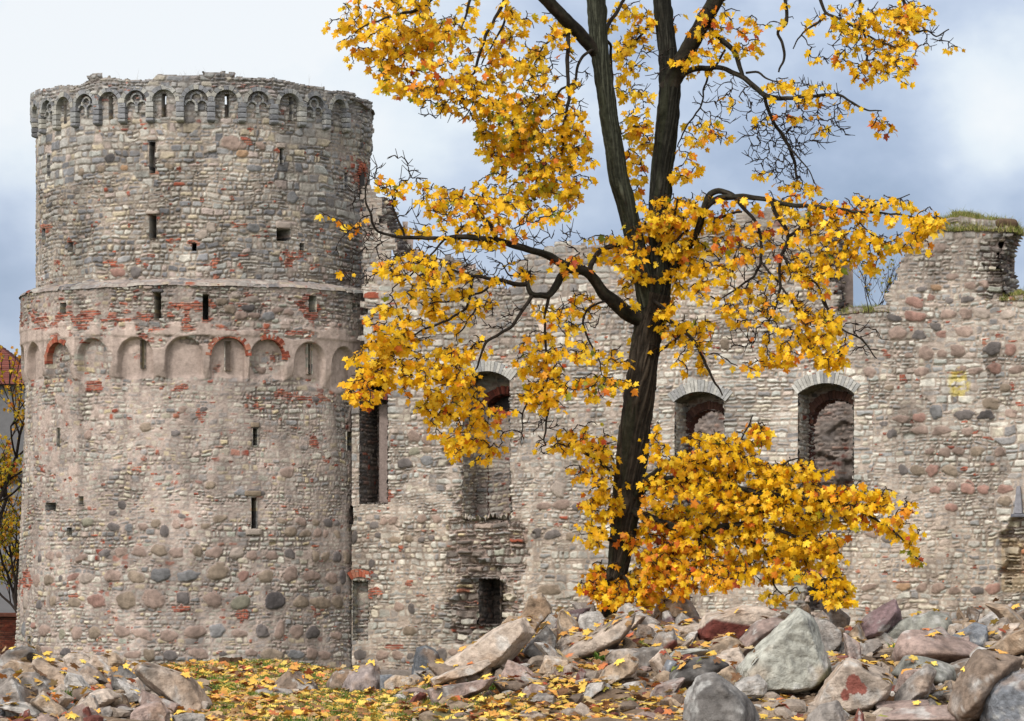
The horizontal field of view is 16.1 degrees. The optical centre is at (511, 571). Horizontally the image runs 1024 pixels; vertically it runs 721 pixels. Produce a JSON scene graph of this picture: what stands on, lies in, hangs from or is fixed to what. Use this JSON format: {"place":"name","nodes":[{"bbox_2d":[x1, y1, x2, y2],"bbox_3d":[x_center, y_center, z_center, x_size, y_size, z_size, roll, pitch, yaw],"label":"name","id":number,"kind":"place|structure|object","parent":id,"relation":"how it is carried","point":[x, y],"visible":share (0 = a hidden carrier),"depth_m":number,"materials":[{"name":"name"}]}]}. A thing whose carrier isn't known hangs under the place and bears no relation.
{"place":"outdoors","nodes":[
{"label":"outdoors","id":0,"kind":"place"},
{"bbox_2d":[0,0,1023,355],"label":"sky","id":1,"kind":"structure","parent":0,"point":[958,143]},
{"bbox_2d":[4,618,1023,720],"bbox_3d":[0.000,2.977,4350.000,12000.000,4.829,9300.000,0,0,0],"label":"ground","id":2,"kind":"structure","parent":0,"point":[605,694],"depth_m":41.10,"materials":[{"name":"plant"}]},
{"bbox_2d":[0,613,16,654],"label":"brick wall","id":3,"kind":"structure","parent":2,"relation":"on","point":[8,623],"depth_m":189.99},
{"bbox_2d":[0,435,22,612],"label":"yellow tree","id":4,"kind":"object","parent":2,"relation":"on","point":[13,551],"visible":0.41,"depth_m":195.93,"materials":[{"name":"plant"}]},
{"bbox_2d":[0,473,22,612],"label":"outbuilding","id":5,"kind":"structure","parent":2,"relation":"on","point":[5,607],"depth_m":215.00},
{"bbox_2d":[0,346,24,548],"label":"yellow tree","id":6,"kind":"object","parent":2,"relation":"on","point":[10,468],"visible":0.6,"depth_m":184.52,"materials":[{"name":"plant"}]},
{"bbox_2d":[0,345,25,469],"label":"red roofed house","id":7,"kind":"structure","parent":2,"relation":"on","point":[6,418],"depth_m":230.00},
{"bbox_2d":[0,676,30,703],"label":"rock","id":8,"kind":"object","parent":2,"relation":"on","point":[10,684],"visible":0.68,"depth_m":40.58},
{"bbox_2d":[0,645,38,665],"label":"rock","id":9,"kind":"object","parent":2,"relation":"on","point":[19,653],"visible":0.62,"depth_m":45.84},
{"bbox_2d":[2,659,36,672],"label":"rock","id":10,"kind":"object","parent":2,"relation":"on","point":[15,665],"visible":0.36,"depth_m":43.95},
{"bbox_2d":[0,701,40,717],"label":"rock","id":11,"kind":"object","parent":2,"relation":"on","point":[21,707],"visible":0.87,"depth_m":39.77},
{"bbox_2d":[16,672,50,692],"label":"rock","id":12,"kind":"object","parent":2,"relation":"on","point":[27,677],"visible":0.56,"depth_m":42.48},
{"bbox_2d":[30,691,67,717],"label":"rock","id":13,"kind":"object","parent":2,"relation":"on","point":[41,703],"visible":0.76,"depth_m":39.76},
{"bbox_2d":[50,689,74,707],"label":"rock","id":14,"kind":"object","parent":2,"relation":"on","point":[65,700],"visible":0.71,"depth_m":40.06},
{"bbox_2d":[31,655,106,688],"bbox_3d":[-5.206,1.285,43.057,1.047,0.559,0.801,0,0,0],"label":"rock","id":15,"kind":"object","parent":2,"relation":"on","point":[46,667],"visible":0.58,"depth_m":42.80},
{"bbox_2d":[62,653,89,668],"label":"rock","id":16,"kind":"object","parent":2,"relation":"on","point":[69,658],"visible":0.52,"depth_m":45.71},
{"bbox_2d":[64,672,89,690],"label":"rock","id":17,"kind":"object","parent":2,"relation":"on","point":[73,679],"visible":0.66,"depth_m":42.57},
{"bbox_2d":[70,687,92,703],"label":"rock","id":18,"kind":"object","parent":2,"relation":"on","point":[76,694],"visible":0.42,"depth_m":41.61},
{"bbox_2d":[77,694,98,708],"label":"rock","id":19,"kind":"object","parent":2,"relation":"on","point":[90,701],"visible":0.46,"depth_m":40.47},
{"bbox_2d":[78,663,107,684],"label":"rock","id":20,"kind":"object","parent":2,"relation":"on","point":[89,669],"visible":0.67,"depth_m":43.18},
{"bbox_2d":[77,688,119,706],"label":"rock","id":21,"kind":"object","parent":2,"relation":"on","point":[106,697],"visible":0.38,"depth_m":41.09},
{"bbox_2d":[89,654,113,676],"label":"rock","id":22,"kind":"object","parent":2,"relation":"on","point":[95,661],"visible":0.41,"depth_m":44.76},
{"bbox_2d":[100,653,122,666],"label":"rock","id":23,"kind":"object","parent":2,"relation":"on","point":[114,659],"visible":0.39,"depth_m":44.97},
{"bbox_2d":[106,694,130,707],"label":"rock","id":24,"kind":"object","parent":2,"relation":"on","point":[123,699],"visible":0.41,"depth_m":41.45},
{"bbox_2d":[111,665,144,689],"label":"rock","id":25,"kind":"object","parent":2,"relation":"on","point":[125,673],"visible":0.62,"depth_m":43.55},
{"bbox_2d":[116,677,140,693],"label":"rock","id":26,"kind":"object","parent":2,"relation":"on","point":[126,686],"visible":0.43,"depth_m":42.88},
{"bbox_2d":[130,700,169,720],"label":"rock","id":27,"kind":"object","parent":2,"relation":"on","point":[157,710],"visible":0.98,"depth_m":38.57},
{"bbox_2d":[138,689,179,713],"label":"rock","id":28,"kind":"object","parent":2,"relation":"on","point":[145,697],"visible":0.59,"depth_m":40.92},
{"bbox_2d":[134,662,211,712],"bbox_3d":[-3.905,1.368,41.495,0.883,0.653,0.797,0,0,0],"label":"rock","id":29,"kind":"object","parent":2,"relation":"on","point":[173,686],"visible":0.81,"depth_m":41.19,"materials":[{"name":"stone"}]},
{"bbox_2d":[172,712,205,720],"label":"rock","id":30,"kind":"object","parent":2,"relation":"on","point":[184,716],"visible":1,"depth_m":38.84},
{"bbox_2d":[15,71,374,668],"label":"castle tower","id":31,"kind":"structure","parent":2,"relation":"on","point":[191,328],"depth_m":157.88,"materials":[{"name":"stone"}]},
{"bbox_2d":[255,687,292,694],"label":"boulder","id":32,"kind":"object","parent":2,"relation":"on","point":[281,690],"visible":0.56,"depth_m":45.17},
{"bbox_2d":[275,668,319,690],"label":"rock","id":33,"kind":"object","parent":2,"relation":"on","point":[288,678],"visible":0.53,"depth_m":46.16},
{"bbox_2d":[326,669,352,688],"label":"boulder","id":34,"kind":"object","parent":2,"relation":"on","point":[337,679],"visible":0.57,"depth_m":46.39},
{"bbox_2d":[167,647,541,720],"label":"grass","id":35,"kind":"structure","parent":2,"relation":"on","point":[216,686],"depth_m":42.81,"materials":[{"name":"plant"}]},
{"bbox_2d":[342,663,380,692],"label":"boulder","id":36,"kind":"object","parent":2,"relation":"on","point":[363,677],"visible":0.76,"depth_m":45.91,"materials":[{"name":"stone"}]},
{"bbox_2d":[384,675,411,689],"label":"rock","id":37,"kind":"object","parent":2,"relation":"on","point":[391,682],"visible":0.55,"depth_m":45.24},
{"bbox_2d":[411,645,439,676],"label":"rock","id":38,"kind":"object","parent":2,"relation":"on","point":[424,655],"visible":0.59,"depth_m":47.19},
{"bbox_2d":[428,663,467,683],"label":"rock","id":39,"kind":"object","parent":2,"relation":"on","point":[437,669],"visible":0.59,"depth_m":43.33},
{"bbox_2d":[430,659,490,684],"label":"rock","id":40,"kind":"object","parent":2,"relation":"on","point":[472,669],"visible":0.96,"depth_m":43.17,"materials":[{"name":"stone"}]},
{"bbox_2d":[427,677,495,703],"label":"rock","id":41,"kind":"object","parent":2,"relation":"on","point":[469,689],"visible":0.84,"depth_m":41.62,"materials":[{"name":"stone"}]},
{"bbox_2d":[443,617,534,672],"bbox_3d":[-0.330,0.939,43.747,1.224,0.754,1.020,0,0,0],"label":"rock","id":42,"kind":"object","parent":2,"relation":"on","point":[498,646],"visible":0.88,"depth_m":43.36,"materials":[{"name":"stone"}]},
{"bbox_2d":[0,596,1019,720],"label":"fallen leaves","id":43,"kind":"object","parent":2,"relation":"on","point":[294,710],"visible":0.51,"depth_m":42.03,"materials":[{"name":"yellow plant"}]},
{"bbox_2d":[493,678,528,692],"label":"boulder","id":44,"kind":"object","parent":2,"relation":"on","point":[515,685],"visible":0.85,"depth_m":41.90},
{"bbox_2d":[0,612,1023,720],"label":"rubble","id":45,"kind":"object","parent":2,"relation":"on","point":[795,706],"visible":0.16,"depth_m":41.13,"materials":[{"name":"stone"}]},
{"bbox_2d":[500,660,535,679],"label":"rock","id":46,"kind":"object","parent":2,"relation":"on","point":[512,668],"visible":0.57,"depth_m":42.64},
{"bbox_2d":[501,616,539,635],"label":"rock","id":47,"kind":"object","parent":2,"relation":"on","point":[536,624],"visible":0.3,"depth_m":46.34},
{"bbox_2d":[522,683,545,697],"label":"rock","id":48,"kind":"object","parent":2,"relation":"on","point":[530,688],"visible":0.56,"depth_m":41.48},
{"bbox_2d":[522,625,556,656],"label":"rock","id":49,"kind":"object","parent":2,"relation":"on","point":[546,634],"visible":0.63,"depth_m":44.25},
{"bbox_2d":[529,693,555,703],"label":"rock","id":50,"kind":"object","parent":2,"relation":"on","point":[551,697],"visible":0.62,"depth_m":40.87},
{"bbox_2d":[534,642,561,656],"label":"rock","id":51,"kind":"object","parent":2,"relation":"on","point":[544,650],"visible":0.67,"depth_m":43.26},
{"bbox_2d":[539,655,568,676],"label":"rock","id":52,"kind":"object","parent":2,"relation":"on","point":[548,664],"visible":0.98,"depth_m":42.65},
{"bbox_2d":[556,634,572,650],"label":"rock","id":53,"kind":"object","parent":2,"relation":"on","point":[562,643],"visible":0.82,"depth_m":44.54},
{"bbox_2d":[557,610,579,633],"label":"rock","id":54,"kind":"object","parent":2,"relation":"on","point":[565,621],"visible":0.44,"depth_m":46.07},
{"bbox_2d":[552,607,590,633],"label":"rock","id":55,"kind":"object","parent":2,"relation":"on","point":[576,613],"visible":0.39,"depth_m":46.58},
{"bbox_2d":[570,602,595,610],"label":"rock","id":56,"kind":"object","parent":2,"relation":"on","point":[578,605],"visible":0.63,"depth_m":47.23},
{"bbox_2d":[578,611,604,630],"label":"rock","id":57,"kind":"object","parent":2,"relation":"on","point":[588,620],"visible":0.62,"depth_m":46.48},
{"bbox_2d":[582,682,604,697],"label":"rock","id":58,"kind":"object","parent":2,"relation":"on","point":[592,689],"visible":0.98,"depth_m":41.44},
{"bbox_2d":[561,612,635,658],"bbox_3d":[1.015,0.823,44.417,1.021,0.637,0.830,0,0,0],"label":"rock","id":59,"kind":"object","parent":2,"relation":"on","point":[609,637],"visible":0.81,"depth_m":44.07,"materials":[{"name":"stone"}]},
{"bbox_2d":[599,653,638,684],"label":"rock","id":60,"kind":"object","parent":2,"relation":"on","point":[628,666],"visible":0.94,"depth_m":42.08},
{"bbox_2d":[605,648,636,664],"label":"rock","id":61,"kind":"object","parent":2,"relation":"on","point":[612,656],"visible":0.56,"depth_m":43.09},
{"bbox_2d":[615,603,659,625],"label":"rock","id":62,"kind":"object","parent":2,"relation":"on","point":[629,607],"visible":0.41,"depth_m":46.16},
{"bbox_2d":[314,0,965,617],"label":"maple tree","id":63,"kind":"object","parent":2,"relation":"on","point":[660,264],"visible":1,"depth_m":46.47,"materials":[{"name":"yellow plant"}]},
{"bbox_2d":[636,624,655,638],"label":"rock","id":64,"kind":"object","parent":2,"relation":"on","point":[643,631],"visible":0.82,"depth_m":45.04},
{"bbox_2d":[630,645,663,667],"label":"rock","id":65,"kind":"object","parent":2,"relation":"on","point":[644,655],"visible":0.56,"depth_m":43.09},
{"bbox_2d":[649,651,662,672],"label":"rock","id":66,"kind":"object","parent":2,"relation":"on","point":[655,663],"visible":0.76,"depth_m":42.55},
{"bbox_2d":[651,628,677,652],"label":"rock","id":67,"kind":"object","parent":2,"relation":"on","point":[666,639],"visible":0.74,"depth_m":43.78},
{"bbox_2d":[650,677,684,697],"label":"rock","id":68,"kind":"object","parent":2,"relation":"on","point":[664,686],"visible":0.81,"depth_m":40.95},
{"bbox_2d":[654,593,699,618],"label":"rock","id":69,"kind":"object","parent":2,"relation":"on","point":[688,606],"visible":0.5,"depth_m":46.86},
{"bbox_2d":[665,622,698,634],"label":"rock","id":70,"kind":"object","parent":2,"relation":"on","point":[690,627],"visible":0.39,"depth_m":45.63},
{"bbox_2d":[347,185,1023,675],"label":"castle wall","id":71,"kind":"structure","parent":2,"relation":"on","point":[449,561],"depth_m":154.39,"materials":[{"name":"stone"}]},
{"bbox_2d":[347,569,373,641],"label":"blocked doorway","id":72,"kind":"structure","parent":71,"relation":"in","point":[361,602],"depth_m":160.31,"materials":[{"name":"stone"}]},
{"bbox_2d":[461,360,516,523],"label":"arched window","id":73,"kind":"structure","parent":71,"relation":"in","point":[486,496],"depth_m":159.37,"materials":[{"name":"stone"}]},
{"bbox_2d":[478,578,503,625],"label":"doorway","id":74,"kind":"structure","parent":71,"relation":"in","point":[490,606],"depth_m":159.33,"materials":[{"name":"black"}]},
{"bbox_2d":[667,380,732,516],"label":"arched window","id":75,"kind":"structure","parent":71,"relation":"in","point":[690,407],"depth_m":155.72,"materials":[{"name":"stone"}]},
{"bbox_2d":[792,371,859,521],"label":"arched window","id":76,"kind":"structure","parent":71,"relation":"in","point":[819,392],"depth_m":153.87,"materials":[{"name":"stone"}]},
{"bbox_2d":[836,301,889,314],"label":"grassy turf","id":77,"kind":"structure","parent":71,"relation":"on","point":[865,309],"depth_m":152.13,"materials":[{"name":"plant"}]},
{"bbox_2d":[848,238,900,311],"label":"bare shrub","id":78,"kind":"object","parent":77,"relation":"on","point":[887,280],"visible":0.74,"depth_m":152.02,"materials":[{"name":"plant"}]},
{"bbox_2d":[910,206,1023,234],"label":"grassy turf","id":79,"kind":"structure","parent":71,"relation":"on","point":[1018,230],"depth_m":150.58,"materials":[{"name":"plant"}]},
{"bbox_2d":[995,218,1017,227],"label":"earth clod","id":80,"kind":"object","parent":71,"relation":"on","point":[1005,221],"visible":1,"depth_m":149.99,"materials":[{"name":"soil"}]},
{"bbox_2d":[997,286,1023,300],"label":"grassy turf","id":81,"kind":"structure","parent":71,"relation":"on","point":[1019,292],"depth_m":149.96,"materials":[{"name":"plant"}]},
{"bbox_2d":[670,647,711,658],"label":"rock","id":82,"kind":"object","parent":2,"relation":"on","point":[701,651],"visible":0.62,"depth_m":43.14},
{"bbox_2d":[669,656,728,687],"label":"boulder","id":83,"kind":"object","parent":2,"relation":"on","point":[688,672],"visible":0.56,"depth_m":41.83,"materials":[{"name":"stone"}]},
{"bbox_2d":[695,635,744,652],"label":"rock","id":84,"kind":"object","parent":2,"relation":"on","point":[726,642],"visible":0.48,"depth_m":43.52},
{"bbox_2d":[683,672,758,720],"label":"boulder","id":85,"kind":"object","parent":2,"relation":"on","point":[712,696],"visible":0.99,"depth_m":38.35,"materials":[{"name":"stone"}]},
{"bbox_2d":[718,665,739,684],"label":"rock","id":86,"kind":"object","parent":2,"relation":"on","point":[726,672],"visible":0.21,"depth_m":41.68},
{"bbox_2d":[721,646,744,664],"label":"rock","id":87,"kind":"object","parent":2,"relation":"on","point":[737,655],"visible":0.3,"depth_m":43.20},
{"bbox_2d":[696,605,780,640],"bbox_3d":[2.825,0.727,44.950,1.064,0.616,0.870,0,0,0],"label":"rock","id":88,"kind":"object","parent":2,"relation":"on","point":[739,622],"visible":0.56,"depth_m":44.65,"materials":[{"name":"stone"}]},
{"bbox_2d":[734,674,767,700],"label":"rock","id":89,"kind":"object","parent":2,"relation":"on","point":[754,687],"visible":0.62,"depth_m":40.54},
{"bbox_2d":[739,617,782,655],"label":"boulder","id":90,"kind":"object","parent":2,"relation":"on","point":[756,633],"visible":0.62,"depth_m":43.63,"materials":[{"name":"stone"}]},
{"bbox_2d":[692,401,853,519],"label":"wall","id":91,"kind":"structure","parent":2,"relation":"on","point":[833,437],"depth_m":166.99,"materials":[{"name":"stone"}]},
{"bbox_2d":[736,608,831,693],"bbox_3d":[3.113,0.950,41.338,1.115,1.064,1.080,0,0,-14],"label":"rock","id":92,"kind":"object","parent":2,"relation":"on","point":[793,657],"visible":0.79,"depth_m":40.88,"materials":[{"name":"stone"}]},
{"bbox_2d":[806,700,848,720],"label":"rock","id":93,"kind":"object","parent":2,"relation":"on","point":[832,711],"visible":1,"depth_m":38.62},
{"bbox_2d":[814,617,841,653],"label":"rock","id":94,"kind":"object","parent":2,"relation":"on","point":[831,635],"visible":0.58,"depth_m":44.48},
{"bbox_2d":[820,599,849,627],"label":"rock","id":95,"kind":"object","parent":2,"relation":"on","point":[839,617],"visible":0.43,"depth_m":46.84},
{"bbox_2d":[843,633,861,660],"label":"rock","id":96,"kind":"object","parent":2,"relation":"on","point":[852,646],"visible":0.7,"depth_m":43.74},
{"bbox_2d":[813,657,893,713],"bbox_3d":[3.780,1.315,40.489,1.004,0.701,0.838,0,0,12],"label":"rock","id":97,"kind":"object","parent":2,"relation":"on","point":[851,685],"visible":0.73,"depth_m":40.10,"materials":[{"name":"stone"}]},
{"bbox_2d":[849,622,866,639],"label":"rock","id":98,"kind":"object","parent":2,"relation":"on","point":[857,630],"visible":0.18,"depth_m":45.42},
{"bbox_2d":[836,638,882,656],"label":"rock","id":99,"kind":"object","parent":2,"relation":"on","point":[871,645],"visible":0.27,"depth_m":44.60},
{"bbox_2d":[861,599,901,639],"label":"boulder","id":100,"kind":"object","parent":2,"relation":"on","point":[883,618],"visible":0.69,"depth_m":45.66,"materials":[{"name":"stone"}]},
{"bbox_2d":[874,632,894,644],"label":"rock","id":101,"kind":"object","parent":2,"relation":"on","point":[885,638],"visible":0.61,"depth_m":45.57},
{"bbox_2d":[875,700,929,709],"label":"rock","id":102,"kind":"object","parent":2,"relation":"on","point":[893,705],"visible":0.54,"depth_m":40.09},
{"bbox_2d":[894,668,935,693],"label":"rock","id":103,"kind":"object","parent":2,"relation":"on","point":[903,677],"visible":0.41,"depth_m":41.00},
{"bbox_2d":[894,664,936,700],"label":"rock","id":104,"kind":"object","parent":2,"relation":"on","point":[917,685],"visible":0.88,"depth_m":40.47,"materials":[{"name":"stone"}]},
{"bbox_2d":[876,705,957,720],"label":"rock","id":105,"kind":"object","parent":2,"relation":"on","point":[934,713],"visible":0.98,"depth_m":39.01,"materials":[{"name":"stone"}]},
{"bbox_2d":[887,611,952,638],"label":"rock","id":106,"kind":"object","parent":2,"relation":"on","point":[931,619],"visible":0.59,"depth_m":45.60,"materials":[{"name":"stone"}]},
{"bbox_2d":[891,655,956,685],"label":"boulder","id":107,"kind":"object","parent":2,"relation":"on","point":[945,671],"visible":0.53,"depth_m":42.30,"materials":[{"name":"stone"}]},
{"bbox_2d":[892,630,977,663],"bbox_3d":[5.219,0.946,43.930,1.177,0.467,0.994,0,0,0],"label":"boulder","id":108,"kind":"object","parent":2,"relation":"on","point":[946,648],"visible":0.65,"depth_m":43.65,"materials":[{"name":"stone"}]},
{"bbox_2d":[950,658,968,677],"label":"rock","id":109,"kind":"object","parent":2,"relation":"on","point":[958,665],"visible":0.18,"depth_m":42.78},
{"bbox_2d":[951,622,987,646],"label":"rock","id":110,"kind":"object","parent":2,"relation":"on","point":[976,632],"visible":0.77,"depth_m":44.81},
{"bbox_2d":[966,607,979,621],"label":"rock","id":111,"kind":"object","parent":2,"relation":"on","point":[972,614],"visible":0.45,"depth_m":46.17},
{"bbox_2d":[947,649,1023,720],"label":"rock","id":112,"kind":"object","parent":2,"relation":"on","point":[981,675],"visible":0.84,"depth_m":38.72,"materials":[{"name":"stone"}]},
{"bbox_2d":[978,612,998,624],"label":"rock","id":113,"kind":"object","parent":2,"relation":"on","point":[987,618],"visible":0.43,"depth_m":46.50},
{"bbox_2d":[987,617,1011,634],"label":"rock","id":114,"kind":"object","parent":2,"relation":"on","point":[1001,622],"visible":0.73,"depth_m":45.34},
{"bbox_2d":[980,669,1023,720],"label":"boulder","id":115,"kind":"object","parent":2,"relation":"on","point":[1004,701],"visible":0.96,"depth_m":38.46,"materials":[{"name":"stone"}]},
{"bbox_2d":[985,603,1023,627],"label":"rock","id":116,"kind":"object","parent":2,"relation":"on","point":[1007,611],"visible":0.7,"depth_m":45.50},
{"bbox_2d":[987,627,1023,655],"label":"rock","id":117,"kind":"object","parent":2,"relation":"on","point":[1011,643],"visible":0.81,"depth_m":43.95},
{"bbox_2d":[991,623,1020,639],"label":"rock","id":118,"kind":"object","parent":2,"relation":"on","point":[1001,634],"visible":0.72,"depth_m":44.97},
{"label":"rock","id":119,"kind":"object","parent":2,"relation":"on","visible":0},
{"bbox_2d":[520,592,551,622],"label":"rock","id":120,"kind":"object","parent":119,"relation":"on","point":[538,606],"visible":0.81,"depth_m":48.88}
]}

